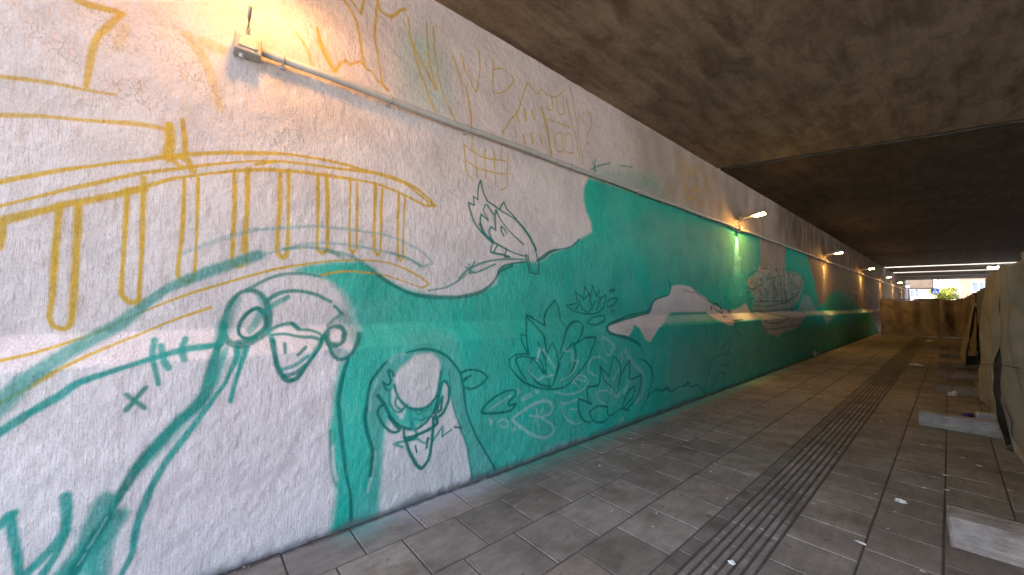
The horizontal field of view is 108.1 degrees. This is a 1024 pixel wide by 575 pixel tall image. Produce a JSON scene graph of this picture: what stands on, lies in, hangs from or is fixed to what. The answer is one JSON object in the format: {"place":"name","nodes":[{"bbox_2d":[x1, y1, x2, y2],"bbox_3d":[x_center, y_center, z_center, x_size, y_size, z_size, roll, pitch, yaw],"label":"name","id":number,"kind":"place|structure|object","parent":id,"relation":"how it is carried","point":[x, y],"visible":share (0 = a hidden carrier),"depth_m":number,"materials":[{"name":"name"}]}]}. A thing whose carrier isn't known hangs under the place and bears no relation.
{"place":"outdoors","nodes":[
{"label":"outdoors","id":0,"kind":"place"},
{"bbox_2d":[219,332,1023,574],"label":"pavement","id":1,"kind":"structure","parent":0,"point":[845,499],"depth_m":3.06,"materials":[{"name":"grey concrete"}]},
{"bbox_2d":[225,358,807,573],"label":"grit","id":2,"kind":"object","parent":1,"relation":"on","point":[478,482],"visible":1,"depth_m":3.27,"materials":[{"name":"gravel"}]},
{"bbox_2d":[895,498,906,503],"bbox_3d":[3.071,1.684,2.928,0.059,0.029,0.078,0,-3,-6],"label":"crumpled paper","id":3,"kind":"object","parent":1,"relation":"on","point":[899,500],"visible":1,"depth_m":2.93,"materials":[{"name":"white paper"}]},
{"bbox_2d":[880,298,940,337],"bbox_3d":[20.883,1.556,19.533,0.306,2.003,2.146,3,-4,-42],"label":"hoarding panel","id":4,"kind":"object","parent":1,"relation":"on","point":[916,317],"visible":1,"depth_m":19.44,"materials":[{"name":"wood"}]},
{"bbox_2d":[939,298,962,337],"bbox_3d":[21.771,1.512,18.385,0.813,1.974,0.267,-3,-4,43],"label":"hoarding panel","id":5,"kind":"object","parent":1,"relation":"on","point":[950,313],"visible":0.91,"depth_m":18.42,"materials":[{"name":"wood"}]},
{"bbox_2d":[947,391,958,395],"bbox_3d":[7.671,1.836,6.460,0.271,0.090,0.097,1,-3,-13],"label":"crumpled tissue","id":6,"kind":"object","parent":1,"relation":"on","point":[954,393],"visible":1,"depth_m":6.43,"materials":[{"name":"white paper"}]},
{"bbox_2d":[940,346,970,350],"bbox_3d":[15.813,2.174,13.233,0.168,0.128,0.757,3,-4,-40],"label":"concrete block","id":7,"kind":"object","parent":1,"relation":"on","point":[950,348],"depth_m":13.28,"materials":[{"name":"concrete"}]},
{"bbox_2d":[934,383,978,396],"bbox_3d":[7.980,1.812,6.490,0.168,0.158,0.808,3,-4,-41],"label":"concrete block","id":8,"kind":"object","parent":1,"relation":"on","point":[960,389],"depth_m":6.54,"materials":[{"name":"concrete"}]},
{"bbox_2d":[935,371,978,380],"bbox_3d":[9.676,1.902,7.953,0.168,0.128,0.808,3,-4,-40],"label":"concrete block","id":9,"kind":"object","parent":1,"relation":"on","point":[956,375],"depth_m":7.97,"materials":[{"name":"concrete"}]},
{"bbox_2d":[939,353,978,360],"bbox_3d":[13.235,2.060,11.020,0.168,0.128,0.758,3,-4,-40],"label":"concrete block","id":10,"kind":"object","parent":1,"relation":"on","point":[953,356],"depth_m":11.02,"materials":[{"name":"concrete"}]},
{"bbox_2d":[939,362,979,369],"bbox_3d":[11.273,1.972,9.315,0.168,0.128,0.758,3,-4,-40],"label":"concrete block","id":11,"kind":"object","parent":1,"relation":"on","point":[958,365],"depth_m":9.30,"materials":[{"name":"concrete"}]},
{"bbox_2d":[918,410,1002,438],"bbox_3d":[5.699,1.702,4.556,0.168,0.178,0.958,2,-4,-39],"label":"concrete block","id":12,"kind":"object","parent":1,"relation":"on","point":[978,426],"depth_m":4.61,"materials":[{"name":"grey concrete"}]},
{"bbox_2d":[962,296,968,336],"bbox_3d":[19.923,1.391,16.270,5.801,1.997,0.235,3,-4,-40],"label":"hoarding panel","id":13,"kind":"object","parent":1,"relation":"on","point":[964,321],"visible":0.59,"depth_m":16.54,"materials":[{"name":"wood"}]},
{"bbox_2d":[961,413,974,417],"bbox_3d":[6.312,1.764,5.108,0.186,0.094,0.140,1,-3,-21],"label":"plastic wrapper","id":14,"kind":"object","parent":1,"relation":"on","point":[968,415],"visible":0.5,"depth_m":5.09,"materials":[{"name":"plastic"}]},
{"bbox_2d":[959,290,979,366],"bbox_3d":[12.419,1.079,10.051,3.201,1.980,0.466,3,-4,-40],"label":"hoarding panel","id":15,"kind":"object","parent":1,"relation":"on","point":[966,341],"visible":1,"depth_m":10.02,"materials":[{"name":"wood"}]},
{"bbox_2d":[966,292,979,359],"bbox_3d":[15.705,1.213,12.668,5.401,1.981,0.203,3,-4,-40],"label":"hoarding panel","id":16,"kind":"object","parent":1,"relation":"on","point":[971,300],"visible":0.64,"depth_m":11.13,"materials":[{"name":"wood"}]},
{"bbox_2d":[977,287,984,359],"bbox_3d":[9.764,0.954,7.620,4.002,1.980,0.195,3,-4,-40],"label":"hoarding panel","id":17,"kind":"object","parent":1,"relation":"on","point":[980,294],"visible":0.12,"depth_m":8.30,"materials":[{"name":"wood"}]},
{"bbox_2d":[977,276,989,407],"bbox_3d":[7.680,0.838,5.948,1.453,2.038,0.340,3,-4,-40],"label":"hoarding panel","id":18,"kind":"object","parent":1,"relation":"on","point":[984,330],"visible":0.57,"depth_m":5.73,"materials":[{"name":"wood"}]},
{"bbox_2d":[947,505,1023,567],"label":"concrete block","id":19,"kind":"object","parent":1,"relation":"on","point":[994,537],"depth_m":2.32,"materials":[{"name":"grey concrete"}]},
{"bbox_2d":[974,411,996,420],"bbox_3d":[6.277,1.731,4.903,0.200,0.140,0.120,-2,-4,38],"label":"carton","id":20,"kind":"object","parent":1,"relation":"on","point":[985,415],"visible":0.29,"depth_m":4.89,"materials":[{"name":"white cardboard"}]},
{"bbox_2d":[975,266,1019,448],"bbox_3d":[5.965,0.766,4.491,5.751,2.032,0.339,3,-4,-40],"label":"hoarding panel","id":21,"kind":"object","parent":1,"relation":"on","point":[994,365],"visible":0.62,"depth_m":4.45,"materials":[{"name":"wood"}]},
{"bbox_2d":[1000,252,1023,463],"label":"hoarding panel","id":22,"kind":"object","parent":1,"relation":"on","point":[1012,329],"visible":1,"depth_m":3.81,"materials":[{"name":"wood"}]},
{"bbox_2d":[678,336,927,574],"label":"tactile paving","id":23,"kind":"structure","parent":0,"point":[727,553],"depth_m":3.03,"materials":[{"name":"grey concrete"}]},
{"bbox_2d":[728,560,735,565],"bbox_3d":[1.320,1.653,2.233,0.043,0.021,0.037,-2,-3,29],"label":"crumpled paper","id":24,"kind":"object","parent":23,"relation":"on","point":[732,562],"visible":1,"depth_m":2.23,"materials":[{"name":"white paper"}]},
{"bbox_2d":[955,279,959,297],"label":"sky","id":25,"kind":"structure","parent":0,"point":[956,280],"materials":[{"name":"white"}]},
{"label":"ground","id":26,"kind":"structure","parent":0,"visible":0},
{"bbox_2d":[0,0,907,574],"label":"painted wall","id":27,"kind":"structure","parent":26,"relation":"on","point":[250,312],"depth_m":2.64,"materials":[{"name":"paint"}]},
{"bbox_2d":[233,4,261,62],"bbox_3d":[-1.549,-1.838,2.292,0.228,0.712,0.520,3,-4,-40],"label":"wall lamp","id":28,"kind":"object","parent":27,"relation":"attached to","point":[247,46],"visible":1,"depth_m":2.38,"materials":[{"name":"beige metal"}]},
{"bbox_2d":[262,48,906,290],"bbox_3d":[20.584,-0.581,21.345,58.501,0.084,0.074,3,-4,-40],"label":"conduit","id":29,"kind":"object","parent":27,"relation":"attached to","point":[283,59],"visible":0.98,"depth_m":3.48,"materials":[{"name":"grey metal"}]},
{"bbox_2d":[435,0,1023,167],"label":"bridge deck","id":30,"kind":"structure","parent":27,"relation":"on","point":[721,83],"depth_m":4.28,"materials":[{"name":"concrete"}]},
{"bbox_2d":[728,120,1023,169],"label":"joint sealant","id":31,"kind":"object","parent":30,"relation":"attached to","point":[895,141],"visible":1,"depth_m":6.31,"materials":[{"name":"rubber"}]},
{"bbox_2d":[735,210,765,231],"bbox_3d":[5.080,-1.403,7.912,0.228,0.422,0.520,3,-4,-40],"label":"wall lamp","id":32,"kind":"object","parent":27,"relation":"attached to","point":[756,213],"visible":0.98,"depth_m":7.89,"materials":[{"name":"beige metal"}]},
{"bbox_2d":[823,251,842,262],"bbox_3d":[11.671,-1.114,13.506,0.228,0.422,0.520,3,-4,-40],"label":"wall lamp","id":33,"kind":"object","parent":27,"relation":"attached to","point":[834,252],"visible":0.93,"depth_m":13.48,"materials":[{"name":"beige metal"}]},
{"bbox_2d":[860,267,873,275],"bbox_3d":[18.262,-0.826,19.101,0.228,0.422,0.520,3,-4,-40],"label":"wall lamp","id":34,"kind":"object","parent":27,"relation":"attached to","point":[869,268],"visible":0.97,"depth_m":19.10,"materials":[{"name":"beige metal"}]},
{"bbox_2d":[720,119,1023,254],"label":"bridge deck","id":35,"kind":"structure","parent":27,"relation":"on","point":[961,191],"depth_m":8.97,"materials":[{"name":"concrete"}]},
{"bbox_2d":[864,247,1023,266],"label":"bridge deck","id":36,"kind":"structure","parent":27,"relation":"on","point":[986,255],"depth_m":21.19,"materials":[{"name":"concrete"}]},
{"bbox_2d":[901,274,989,279],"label":"bridge deck","id":37,"kind":"structure","parent":27,"relation":"on","point":[973,276],"depth_m":35.73,"materials":[{"name":"concrete"}]},
{"bbox_2d":[893,269,998,276],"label":"bridge deck","id":38,"kind":"structure","parent":27,"relation":"on","point":[953,272],"depth_m":31.23,"materials":[{"name":"concrete"}]},
{"bbox_2d":[885,262,1015,272],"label":"bridge deck","id":39,"kind":"structure","parent":27,"relation":"on","point":[978,266],"depth_m":26.73,"materials":[{"name":"concrete"}]},
{"bbox_2d":[986,265,999,267],"bbox_3d":[33.032,-1.425,25.479,0.900,0.130,0.600,3,-4,-40],"label":"ceiling lamp","id":40,"kind":"object","parent":39,"relation":"attached to","point":[994,266],"visible":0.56,"depth_m":25.29,"materials":[{"name":"beige"}]},
{"bbox_2d":[906,280,933,298],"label":"abutment","id":41,"kind":"object","parent":26,"relation":"on","point":[920,284],"visible":0.2,"depth_m":42.23,"materials":[{"name":"concrete"}]},
{"bbox_2d":[910,279,955,299],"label":"white building","id":42,"kind":"structure","parent":26,"relation":"on","point":[921,294],"depth_m":73.05,"materials":[{"name":"white paint"}]},
{"bbox_2d":[910,289,919,297],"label":"window","id":43,"kind":"structure","parent":42,"relation":"in","point":[914,293],"depth_m":74.64,"materials":[{"name":"white glass"}]},
{"bbox_2d":[931,287,938,297],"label":"crossing sign","id":44,"kind":"object","parent":26,"relation":"on","point":[934,291],"visible":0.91,"depth_m":43.52,"materials":[{"name":"blue metal"}]},
{"bbox_2d":[928,285,960,299],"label":"street tree","id":45,"kind":"object","parent":26,"relation":"on","point":[945,293],"visible":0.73,"depth_m":49.09,"materials":[{"name":"green plant"}]},
{"bbox_2d":[959,278,985,297],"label":"brick building","id":46,"kind":"structure","parent":26,"relation":"on","point":[967,287],"depth_m":58.02,"materials":[{"name":"beige brick"}]},
{"bbox_2d":[971,281,984,291],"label":"window","id":47,"kind":"structure","parent":46,"relation":"in","point":[976,285],"depth_m":57.43,"materials":[{"name":"white glass"}]}
]}

